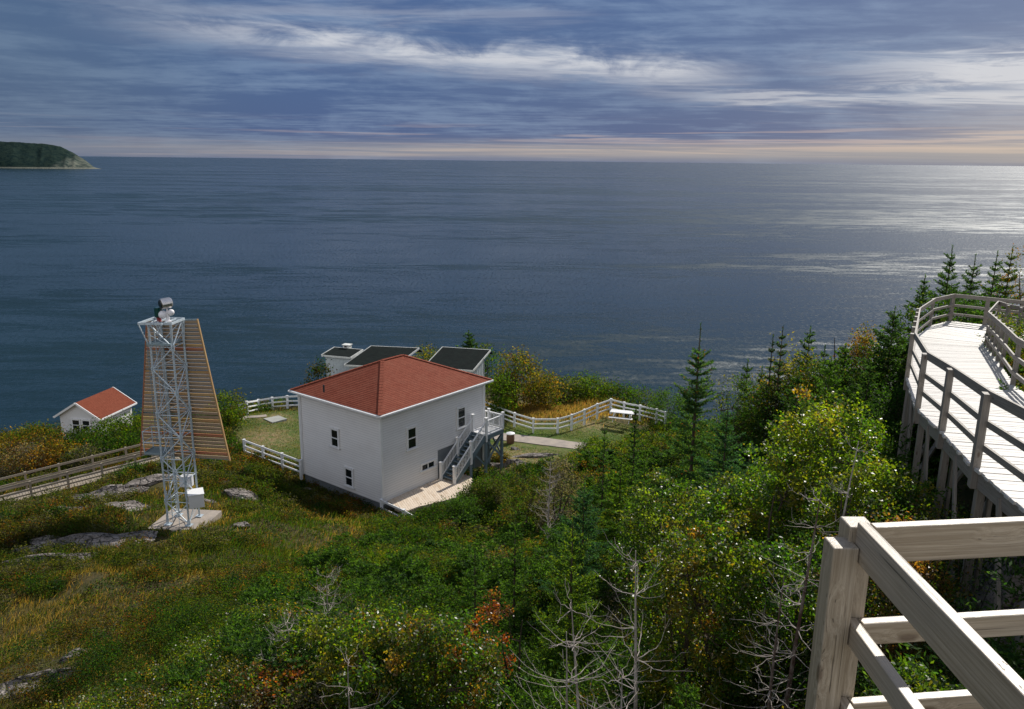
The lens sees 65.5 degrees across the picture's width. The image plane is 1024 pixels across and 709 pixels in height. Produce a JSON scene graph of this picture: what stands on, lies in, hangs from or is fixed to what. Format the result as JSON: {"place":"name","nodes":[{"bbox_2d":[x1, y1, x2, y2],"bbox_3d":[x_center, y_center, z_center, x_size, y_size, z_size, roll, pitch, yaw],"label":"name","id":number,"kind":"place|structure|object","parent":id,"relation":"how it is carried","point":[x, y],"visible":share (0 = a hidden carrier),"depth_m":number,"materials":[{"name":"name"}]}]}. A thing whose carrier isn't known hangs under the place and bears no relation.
{"place":"outdoors","nodes":[
{"label":"outdoors","id":0,"kind":"place"},
{"bbox_2d":[0,141,98,168],"bbox_3d":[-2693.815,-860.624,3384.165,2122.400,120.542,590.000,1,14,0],"label":"headland","id":1,"kind":"structure","parent":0,"point":[28,155],"depth_m":3204.79,"materials":[{"name":"plant"}]},
{"bbox_2d":[0,387,1007,708],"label":"ground","id":2,"kind":"structure","parent":0,"point":[260,437],"depth_m":36.05,"materials":[{"name":"plant"}]},
{"bbox_2d":[0,440,56,480],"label":"bush","id":3,"kind":"object","parent":2,"relation":"on","point":[11,470],"visible":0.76,"depth_m":49.68,"materials":[{"name":"green plant"}]},
{"bbox_2d":[0,420,68,466],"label":"bush","id":4,"kind":"object","parent":2,"relation":"on","point":[47,432],"visible":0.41,"depth_m":53.78,"materials":[{"name":"green plant"}]},
{"bbox_2d":[0,667,80,702],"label":"boulder","id":5,"kind":"object","parent":2,"relation":"on","point":[14,680],"visible":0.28,"depth_m":17.26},
{"bbox_2d":[18,434,88,473],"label":"bush","id":6,"kind":"object","parent":2,"relation":"on","point":[59,447],"visible":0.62,"depth_m":50.64,"materials":[{"name":"green plant"}]},
{"bbox_2d":[55,441,111,469],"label":"bush","id":7,"kind":"object","parent":2,"relation":"on","point":[79,453],"visible":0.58,"depth_m":49.58,"materials":[{"name":"green plant"}]},
{"bbox_2d":[14,530,157,551],"bbox_3d":[-17.543,7.908,32.462,5.758,1.115,2.021,-6,15,-25],"label":"boulder","id":8,"kind":"object","parent":2,"relation":"on","point":[95,538],"visible":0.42,"depth_m":32.45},
{"bbox_2d":[0,438,179,503],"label":"footbridge","id":9,"kind":"object","parent":2,"relation":"on","point":[79,480],"visible":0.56,"depth_m":45.16,"materials":[{"name":"grey wood"}]},
{"bbox_2d":[64,426,122,450],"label":"bush","id":10,"kind":"object","parent":2,"relation":"on","point":[80,438],"visible":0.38,"depth_m":53.87,"materials":[{"name":"green plant"}]},
{"bbox_2d":[53,387,136,438],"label":"boathouse","id":11,"kind":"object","parent":2,"relation":"on","point":[112,401],"visible":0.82,"depth_m":69.62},
{"bbox_2d":[92,430,146,457],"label":"bush","id":12,"kind":"object","parent":2,"relation":"on","point":[115,441],"visible":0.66,"depth_m":51.59,"materials":[{"name":"green plant"}]},
{"bbox_2d":[102,408,162,440],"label":"bush","id":13,"kind":"object","parent":2,"relation":"on","point":[125,428],"visible":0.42,"depth_m":55.53,"materials":[{"name":"green plant"}]},
{"bbox_2d":[123,474,178,487],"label":"boulder","id":14,"kind":"object","parent":2,"relation":"on","point":[149,480],"visible":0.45,"depth_m":42.12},
{"bbox_2d":[137,297,230,531],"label":"beacon tower","id":15,"kind":"structure","parent":2,"relation":"on","point":[175,519],"depth_m":35.44,"materials":[{"name":"metal"}]},
{"bbox_2d":[202,388,255,427],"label":"bush","id":16,"kind":"object","parent":2,"relation":"on","point":[227,413],"visible":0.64,"depth_m":58.36,"materials":[{"name":"green plant"}]},
{"bbox_2d":[227,643,313,708],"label":"shrub","id":17,"kind":"object","parent":2,"relation":"on","point":[244,680],"visible":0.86,"depth_m":12.68,"materials":[{"name":"green plant"}]},
{"bbox_2d":[242,439,302,479],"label":"fence","id":18,"kind":"object","parent":2,"relation":"on","point":[281,454],"visible":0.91,"depth_m":51.70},
{"bbox_2d":[0,409,577,708],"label":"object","id":19,"kind":"object","parent":2,"relation":"on","point":[30,513],"visible":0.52,"depth_m":28.88,"materials":[{"name":"plant"}]},
{"bbox_2d":[0,407,600,708],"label":"creeping plants","id":20,"kind":"object","parent":2,"relation":"on","point":[173,575],"visible":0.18,"depth_m":27.62,"materials":[{"name":"plant"}]},
{"bbox_2d":[257,603,352,703],"bbox_3d":[-3.403,5.669,14.034,1.850,2.426,1.761,9,16,32],"label":"shrub","id":21,"kind":"object","parent":2,"relation":"on","point":[319,627],"visible":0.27,"depth_m":13.71,"materials":[{"name":"green plant"}]},
{"bbox_2d":[0,408,612,708],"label":"hillside grass","id":22,"kind":"structure","parent":2,"relation":"on","point":[265,552],"depth_m":30.78,"materials":[{"name":"plant"}]},
{"bbox_2d":[321,343,363,376],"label":"storage shed","id":23,"kind":"structure","parent":2,"relation":"on","point":[340,357],"depth_m":72.03,"materials":[{"name":"white"}]},
{"bbox_2d":[1,377,696,440],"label":"cliff scrub","id":24,"kind":"object","parent":2,"relation":"on","point":[264,407],"visible":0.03,"depth_m":68.84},
{"bbox_2d":[344,346,421,369],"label":"storage shed","id":25,"kind":"structure","parent":2,"relation":"on","point":[370,354],"depth_m":72.00,"materials":[{"name":"black"}]},
{"bbox_2d":[288,354,493,509],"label":"keepers house","id":26,"kind":"structure","parent":2,"relation":"on","point":[387,429],"depth_m":48.37,"materials":[{"name":"white"}]},
{"bbox_2d":[388,472,472,514],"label":"house deck","id":27,"kind":"structure","parent":2,"relation":"on","point":[435,490],"depth_m":47.68,"materials":[{"name":"brown wood"}]},
{"bbox_2d":[410,499,457,535],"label":"bush","id":28,"kind":"object","parent":2,"relation":"on","point":[434,511],"visible":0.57,"depth_m":42.46,"materials":[{"name":"green plant"}]},
{"bbox_2d":[228,409,652,462],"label":"lawn grass","id":29,"kind":"structure","parent":2,"relation":"on","point":[506,421],"depth_m":61.31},
{"bbox_2d":[382,607,512,708],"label":"shrub","id":30,"kind":"object","parent":2,"relation":"on","point":[467,647],"visible":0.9,"depth_m":12.05,"materials":[{"name":"green plant"}]},
{"bbox_2d":[429,490,490,525],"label":"bush","id":31,"kind":"object","parent":2,"relation":"on","point":[469,507],"visible":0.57,"depth_m":43.61,"materials":[{"name":"green plant"}]},
{"bbox_2d":[429,347,492,397],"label":"storage shed","id":32,"kind":"structure","parent":2,"relation":"on","point":[470,360],"depth_m":71.55,"materials":[{"name":"black"}]},
{"bbox_2d":[439,408,504,484],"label":"outside stairs","id":33,"kind":"structure","parent":2,"relation":"on","point":[486,431],"depth_m":50.94,"materials":[{"name":"wood"}]},
{"bbox_2d":[452,545,504,662],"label":"spruce tree","id":34,"kind":"object","parent":2,"relation":"on","point":[471,583],"visible":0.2,"depth_m":17.26,"materials":[{"name":"green plant"}]},
{"bbox_2d":[466,475,511,517],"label":"bush","id":35,"kind":"object","parent":2,"relation":"on","point":[494,485],"visible":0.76,"depth_m":45.35,"materials":[{"name":"green plant"}]},
{"bbox_2d":[464,586,522,708],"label":"shrub","id":36,"kind":"object","parent":2,"relation":"on","point":[494,617],"visible":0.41,"depth_m":13.65,"materials":[{"name":"green plant"}]},
{"bbox_2d":[485,368,526,420],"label":"bush","id":37,"kind":"object","parent":2,"relation":"on","point":[498,399],"visible":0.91,"depth_m":64.24,"materials":[{"name":"green plant"}]},
{"bbox_2d":[485,510,536,661],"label":"spruce tree","id":38,"kind":"object","parent":2,"relation":"on","point":[515,585],"visible":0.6,"depth_m":22.16,"materials":[{"name":"green plant"}]},
{"bbox_2d":[488,345,549,408],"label":"bush","id":39,"kind":"object","parent":2,"relation":"on","point":[522,369],"visible":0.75,"depth_m":66.71,"materials":[{"name":"green plant"}]},
{"bbox_2d":[33,461,1023,708],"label":"shrub thicket","id":40,"kind":"object","parent":2,"relation":"on","point":[168,698],"visible":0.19,"depth_m":13.05,"materials":[{"name":"green plant"}]},
{"bbox_2d":[496,463,563,528],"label":"bush","id":41,"kind":"object","parent":2,"relation":"on","point":[527,512],"visible":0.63,"depth_m":40.56,"materials":[{"name":"green plant"}]},
{"bbox_2d":[516,366,570,410],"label":"bush","id":42,"kind":"object","parent":2,"relation":"on","point":[549,384],"visible":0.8,"depth_m":68.12,"materials":[{"name":"green plant"}]},
{"bbox_2d":[528,460,570,545],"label":"dead shrub","id":43,"kind":"object","parent":2,"relation":"on","point":[549,497],"visible":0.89,"depth_m":32.37,"materials":[{"name":"grey plant"}]},
{"bbox_2d":[529,454,592,533],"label":"bush","id":44,"kind":"object","parent":2,"relation":"on","point":[568,491],"visible":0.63,"depth_m":38.61,"materials":[{"name":"green plant"}]},
{"bbox_2d":[99,309,1023,708],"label":"conifer scrub","id":45,"kind":"object","parent":2,"relation":"on","point":[367,579],"visible":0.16,"depth_m":16.74,"materials":[{"name":"plant"}]},
{"bbox_2d":[534,374,589,404],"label":"bush","id":46,"kind":"object","parent":2,"relation":"on","point":[568,393],"visible":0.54,"depth_m":71.26,"materials":[{"name":"green plant"}]},
{"bbox_2d":[485,395,642,427],"bbox_3d":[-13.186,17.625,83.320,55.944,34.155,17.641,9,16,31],"label":"tall dry grass","id":47,"kind":"structure","parent":2,"relation":"on","point":[564,410],"depth_m":67.44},
{"bbox_2d":[496,631,638,708],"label":"dead tree","id":48,"kind":"object","parent":2,"relation":"on","point":[567,680],"visible":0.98,"depth_m":9.06,"materials":[{"name":"wood"}]},
{"bbox_2d":[510,518,626,697],"bbox_3d":[1.107,5.715,16.169,2.809,5.358,2.719,1,14,0],"label":"spruce tree","id":49,"kind":"object","parent":2,"relation":"on","point":[564,581],"visible":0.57,"depth_m":15.74,"materials":[{"name":"green plant"}]},
{"bbox_2d":[524,482,613,630],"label":"spruce tree","id":50,"kind":"object","parent":2,"relation":"on","point":[583,527],"visible":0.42,"depth_m":23.95,"materials":[{"name":"green plant"}]},
{"bbox_2d":[503,584,640,708],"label":"dead tree","id":51,"kind":"object","parent":2,"relation":"on","point":[575,681],"visible":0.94,"depth_m":9.51,"materials":[{"name":"wood"}]},
{"bbox_2d":[485,398,666,432],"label":"cliff edge fence","id":52,"kind":"object","parent":2,"relation":"on","point":[557,423],"visible":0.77,"depth_m":63.47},
{"bbox_2d":[559,369,618,400],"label":"bush","id":53,"kind":"object","parent":2,"relation":"on","point":[586,380],"visible":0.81,"depth_m":72.50,"materials":[{"name":"green plant"}]},
{"bbox_2d":[589,425,612,514],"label":"spruce tree","id":54,"kind":"object","parent":2,"relation":"on","point":[603,457],"visible":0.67,"depth_m":38.45,"materials":[{"name":"green plant"}]},
{"bbox_2d":[588,448,636,559],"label":"spruce tree","id":55,"kind":"object","parent":2,"relation":"on","point":[606,516],"visible":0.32,"depth_m":27.91,"materials":[{"name":"green plant"}]},
{"bbox_2d":[590,376,646,401],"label":"bush","id":56,"kind":"object","parent":2,"relation":"on","point":[618,393],"visible":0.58,"depth_m":72.92,"materials":[{"name":"green plant"}]},
{"bbox_2d":[612,405,643,510],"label":"spruce tree","id":57,"kind":"object","parent":2,"relation":"on","point":[634,460],"visible":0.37,"depth_m":38.15,"materials":[{"name":"green plant"}]},
{"bbox_2d":[233,306,1023,662],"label":"slope thicket","id":58,"kind":"object","parent":2,"relation":"on","point":[403,524],"visible":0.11,"depth_m":32.26,"materials":[{"name":"plant"}]},
{"bbox_2d":[596,462,664,592],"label":"spruce tree","id":59,"kind":"object","parent":2,"relation":"on","point":[645,469],"visible":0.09,"depth_m":23.86,"materials":[{"name":"green plant"}]},
{"bbox_2d":[580,531,707,708],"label":"dead tree","id":60,"kind":"object","parent":2,"relation":"on","point":[635,656],"visible":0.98,"depth_m":10.01,"materials":[{"name":"wood"}]},
{"bbox_2d":[621,383,671,415],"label":"bush","id":61,"kind":"object","parent":2,"relation":"on","point":[640,398],"visible":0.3,"depth_m":70.32,"materials":[{"name":"green plant"}]},
{"bbox_2d":[599,464,708,654],"bbox_3d":[3.341,5.441,18.336,2.593,5.868,2.483,1,14,0],"label":"broadleaf tree","id":62,"kind":"object","parent":2,"relation":"on","point":[643,540],"visible":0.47,"depth_m":17.81,"materials":[{"name":"green plant"}]},
{"bbox_2d":[643,383,699,427],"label":"bush","id":63,"kind":"object","parent":2,"relation":"on","point":[665,397],"visible":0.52,"depth_m":63.77,"materials":[{"name":"green plant"}]},
{"bbox_2d":[663,674,701,708],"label":"spruce tree","id":64,"kind":"object","parent":2,"relation":"on","point":[685,694],"visible":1,"depth_m":9.88,"materials":[{"name":"green plant"}]},
{"bbox_2d":[630,322,740,557],"bbox_3d":[5.371,3.272,24.011,3.590,8.729,3.471,1,14,0],"label":"fir tree","id":65,"kind":"object","parent":2,"relation":"on","point":[691,406],"visible":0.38,"depth_m":23.62,"materials":[{"name":"green plant"}]},
{"bbox_2d":[614,483,787,708],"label":"broadleaf tree","id":66,"kind":"object","parent":2,"relation":"on","point":[698,570],"visible":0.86,"depth_m":11.71,"materials":[{"name":"green plant"}]},
{"bbox_2d":[650,401,766,555],"bbox_3d":[5.894,4.196,22.595,3.421,6.006,3.370,-8,16,-33],"label":"fir tree","id":67,"kind":"object","parent":2,"relation":"on","point":[722,448],"visible":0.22,"depth_m":22.30,"materials":[{"name":"green plant"}]},
{"bbox_2d":[660,467,789,652],"bbox_3d":[4.051,4.674,15.617,2.214,5.526,2.133,1,14,0],"label":"broadleaf tree","id":68,"kind":"object","parent":2,"relation":"on","point":[717,510],"visible":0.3,"depth_m":14.97,"materials":[{"name":"green plant"}]},
{"bbox_2d":[702,371,755,466],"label":"bush","id":69,"kind":"object","parent":2,"relation":"on","point":[723,398],"visible":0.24,"depth_m":31.33,"materials":[{"name":"green plant"}]},
{"bbox_2d":[694,441,777,597],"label":"fir tree","id":70,"kind":"object","parent":2,"relation":"on","point":[736,469],"visible":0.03,"depth_m":18.72,"materials":[{"name":"green plant"}]},
{"bbox_2d":[710,379,783,469],"bbox_3d":[8.436,3.409,28.135,3.021,5.409,3.234,1,14,0],"label":"bush","id":71,"kind":"object","parent":2,"relation":"on","point":[742,417],"visible":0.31,"depth_m":27.64,"materials":[{"name":"green plant"}]},
{"bbox_2d":[697,576,813,708],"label":"dead tree","id":72,"kind":"object","parent":2,"relation":"on","point":[769,699],"visible":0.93,"depth_m":9.74,"materials":[{"name":"wood"}]},
{"bbox_2d":[720,366,795,465],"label":"broadleaf tree","id":73,"kind":"object","parent":2,"relation":"on","point":[766,395],"visible":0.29,"depth_m":28.12,"materials":[{"name":"green plant"}]},
{"bbox_2d":[694,534,823,708],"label":"broadleaf tree","id":74,"kind":"object","parent":2,"relation":"on","point":[788,555],"visible":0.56,"depth_m":11.48,"materials":[{"name":"green plant"}]},
{"bbox_2d":[715,441,833,598],"bbox_3d":[5.172,4.268,15.912,2.769,5.154,2.816,1,14,0],"label":"broadleaf tree","id":75,"kind":"object","parent":2,"relation":"on","point":[798,478],"visible":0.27,"depth_m":15.37,"materials":[{"name":"green plant"}]},
{"bbox_2d":[760,324,788,456],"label":"spruce tree","id":76,"kind":"object","parent":2,"relation":"on","point":[779,364],"visible":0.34,"depth_m":27.87,"materials":[{"name":"green plant"}]},
{"bbox_2d":[740,372,809,467],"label":"spruce tree","id":77,"kind":"object","parent":2,"relation":"on","point":[791,393],"visible":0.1,"depth_m":26.35,"materials":[{"name":"green plant"}]},
{"bbox_2d":[741,359,816,443],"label":"bush","id":78,"kind":"object","parent":2,"relation":"on","point":[786,378],"visible":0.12,"depth_m":28.58,"materials":[{"name":"green plant"}]},
{"bbox_2d":[719,485,858,708],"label":"dead tree","id":79,"kind":"object","parent":2,"relation":"on","point":[789,680],"visible":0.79,"depth_m":10.40,"materials":[{"name":"wood"}]},
{"bbox_2d":[752,331,829,419],"bbox_3d":[10.347,2.273,29.273,2.867,6.456,3.009,1,14,0],"label":"bush","id":80,"kind":"object","parent":2,"relation":"on","point":[792,363],"visible":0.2,"depth_m":28.85,"materials":[{"name":"green plant"}]},
{"bbox_2d":[752,396,852,500],"bbox_3d":[8.164,3.678,22.437,3.230,4.862,3.311,1,14,0],"label":"bush","id":81,"kind":"object","parent":2,"relation":"on","point":[761,453],"visible":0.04,"depth_m":22.30,"materials":[{"name":"green plant"}]},
{"bbox_2d":[779,352,828,413],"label":"bush","id":82,"kind":"object","parent":2,"relation":"on","point":[808,375],"visible":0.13,"depth_m":27.88,"materials":[{"name":"green plant"}]},
{"bbox_2d":[772,356,851,456],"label":"spruce tree","id":83,"kind":"object","parent":2,"relation":"on","point":[833,380],"visible":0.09,"depth_m":24.91,"materials":[{"name":"green plant"}]},
{"bbox_2d":[751,384,907,547],"bbox_3d":[6.575,3.184,16.711,3.248,5.180,3.293,1,14,0],"label":"broadleaf tree","id":84,"kind":"object","parent":2,"relation":"on","point":[823,429],"visible":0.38,"depth_m":16.29,"materials":[{"name":"green plant"}]},
{"bbox_2d":[816,343,859,409],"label":"spruce tree","id":85,"kind":"object","parent":2,"relation":"on","point":[843,351],"visible":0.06,"depth_m":26.76,"materials":[{"name":"green plant"}]},
{"bbox_2d":[810,349,888,432],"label":"bush","id":86,"kind":"object","parent":2,"relation":"on","point":[846,373],"visible":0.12,"depth_m":25.81,"materials":[{"name":"green plant"}]},
{"bbox_2d":[829,320,884,381],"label":"broadleaf tree","id":87,"kind":"object","parent":2,"relation":"on","point":[857,351],"visible":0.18,"depth_m":27.58,"materials":[{"name":"green plant"}]},
{"bbox_2d":[805,362,916,462],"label":"spruce tree","id":88,"kind":"object","parent":2,"relation":"on","point":[863,381],"visible":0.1,"depth_m":24.04,"materials":[{"name":"green plant"}]},
{"bbox_2d":[826,334,905,421],"bbox_3d":[12.001,1.588,26.046,3.290,4.569,2.964,1,14,0],"label":"bush","id":89,"kind":"object","parent":2,"relation":"on","point":[901,372],"visible":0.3,"depth_m":25.69,"materials":[{"name":"green plant"}]},
{"bbox_2d":[796,445,942,602],"bbox_3d":[6.115,3.476,13.711,2.371,3.706,2.412,1,14,0],"label":"broadleaf tree","id":90,"kind":"object","parent":2,"relation":"on","point":[861,480],"visible":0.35,"depth_m":13.41,"materials":[{"name":"green plant"}]},
{"bbox_2d":[842,305,908,389],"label":"spruce tree","id":91,"kind":"object","parent":2,"relation":"on","point":[894,324],"visible":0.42,"depth_m":26.08,"materials":[{"name":"green plant"}]},
{"bbox_2d":[831,372,941,473],"bbox_3d":[10.432,2.501,22.228,3.106,4.207,2.811,1,14,0],"label":"bush","id":92,"kind":"object","parent":2,"relation":"on","point":[886,405],"visible":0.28,"depth_m":21.87,"materials":[{"name":"green plant"}]},
{"bbox_2d":[800,509,976,696],"bbox_3d":[5.016,3.901,10.672,1.785,3.940,1.930,-5,15,-23],"label":"shrub","id":93,"kind":"object","parent":2,"relation":"on","point":[922,570],"visible":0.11,"depth_m":10.12,"materials":[{"name":"green plant"}]},
{"bbox_2d":[879,273,943,351],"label":"spruce tree","id":94,"kind":"object","parent":2,"relation":"on","point":[925,288],"visible":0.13,"depth_m":33.94,"materials":[{"name":"green plant"}]},
{"bbox_2d":[863,655,962,695],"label":"shrub","id":95,"kind":"object","parent":2,"relation":"on","point":[923,685],"visible":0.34,"depth_m":7.54,"materials":[{"name":"green plant"}]},
{"bbox_2d":[874,290,973,366],"bbox_3d":[16.409,-0.088,31.828,3.543,4.886,3.480,-13,19,-43],"label":"bush","id":96,"kind":"object","parent":2,"relation":"on","point":[912,318],"visible":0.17,"depth_m":31.53,"materials":[{"name":"green plant"}]},
{"bbox_2d":[919,244,968,332],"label":"spruce tree","id":97,"kind":"object","parent":2,"relation":"on","point":[947,287],"visible":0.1,"depth_m":35.16,"materials":[{"name":"green plant"}]},
{"bbox_2d":[905,284,1001,332],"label":"bush","id":98,"kind":"object","parent":2,"relation":"on","point":[963,303],"visible":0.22,"depth_m":32.79,"materials":[{"name":"green plant"}]},
{"bbox_2d":[897,294,1023,668],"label":"boardwalk","id":99,"kind":"structure","parent":2,"relation":"on","point":[963,410],"depth_m":14.17,"materials":[{"name":"grey wood"}]},
{"bbox_2d":[912,556,1023,688],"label":"bush","id":100,"kind":"object","parent":2,"relation":"on","point":[989,597],"visible":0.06,"depth_m":10.51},
{"bbox_2d":[954,253,993,322],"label":"spruce tree","id":101,"kind":"object","parent":2,"relation":"on","point":[969,287],"visible":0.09,"depth_m":36.09,"materials":[{"name":"green plant"}]},
{"bbox_2d":[978,250,1010,322],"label":"spruce tree","id":102,"kind":"object","parent":2,"relation":"on","point":[995,277],"visible":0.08,"depth_m":37.10,"materials":[{"name":"green plant"}]},
{"bbox_2d":[979,243,1023,322],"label":"spruce tree","id":103,"kind":"object","parent":2,"relation":"on","point":[1019,292],"visible":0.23,"depth_m":37.28,"materials":[{"name":"green plant"}]},
{"bbox_2d":[992,245,1023,323],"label":"spruce tree","id":104,"kind":"object","parent":2,"relation":"on","point":[1012,277],"visible":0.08,"depth_m":38.06,"materials":[{"name":"green plant"}]},
{"bbox_2d":[0,156,1023,432],"bbox_3d":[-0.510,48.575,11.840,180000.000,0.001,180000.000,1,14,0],"label":"sea","id":105,"kind":"structure","parent":0,"point":[276,276],"depth_m":407.52,"materials":[{"name":"liquid"}]},
{"bbox_2d":[0,0,1023,165],"label":"sky","id":106,"kind":"structure","parent":0,"point":[862,82],"materials":[{"name":"blue"}]},
{"bbox_2d":[490,433,594,449],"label":"path","id":107,"kind":"structure","parent":0,"point":[542,441],"depth_m":59.45,"materials":[{"name":"concrete"}]},
{"bbox_3d":[3.179,3.638,0.443,4.192,2.587,4.033,1,14,0],"label":"lookout deck","id":108,"kind":"object","parent":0,"visible":0},
{"bbox_2d":[805,516,1023,708],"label":"lookout railing","id":109,"kind":"object","parent":108,"relation":"on","point":[856,554],"visible":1,"depth_m":2.84,"materials":[{"name":"grey wood"}]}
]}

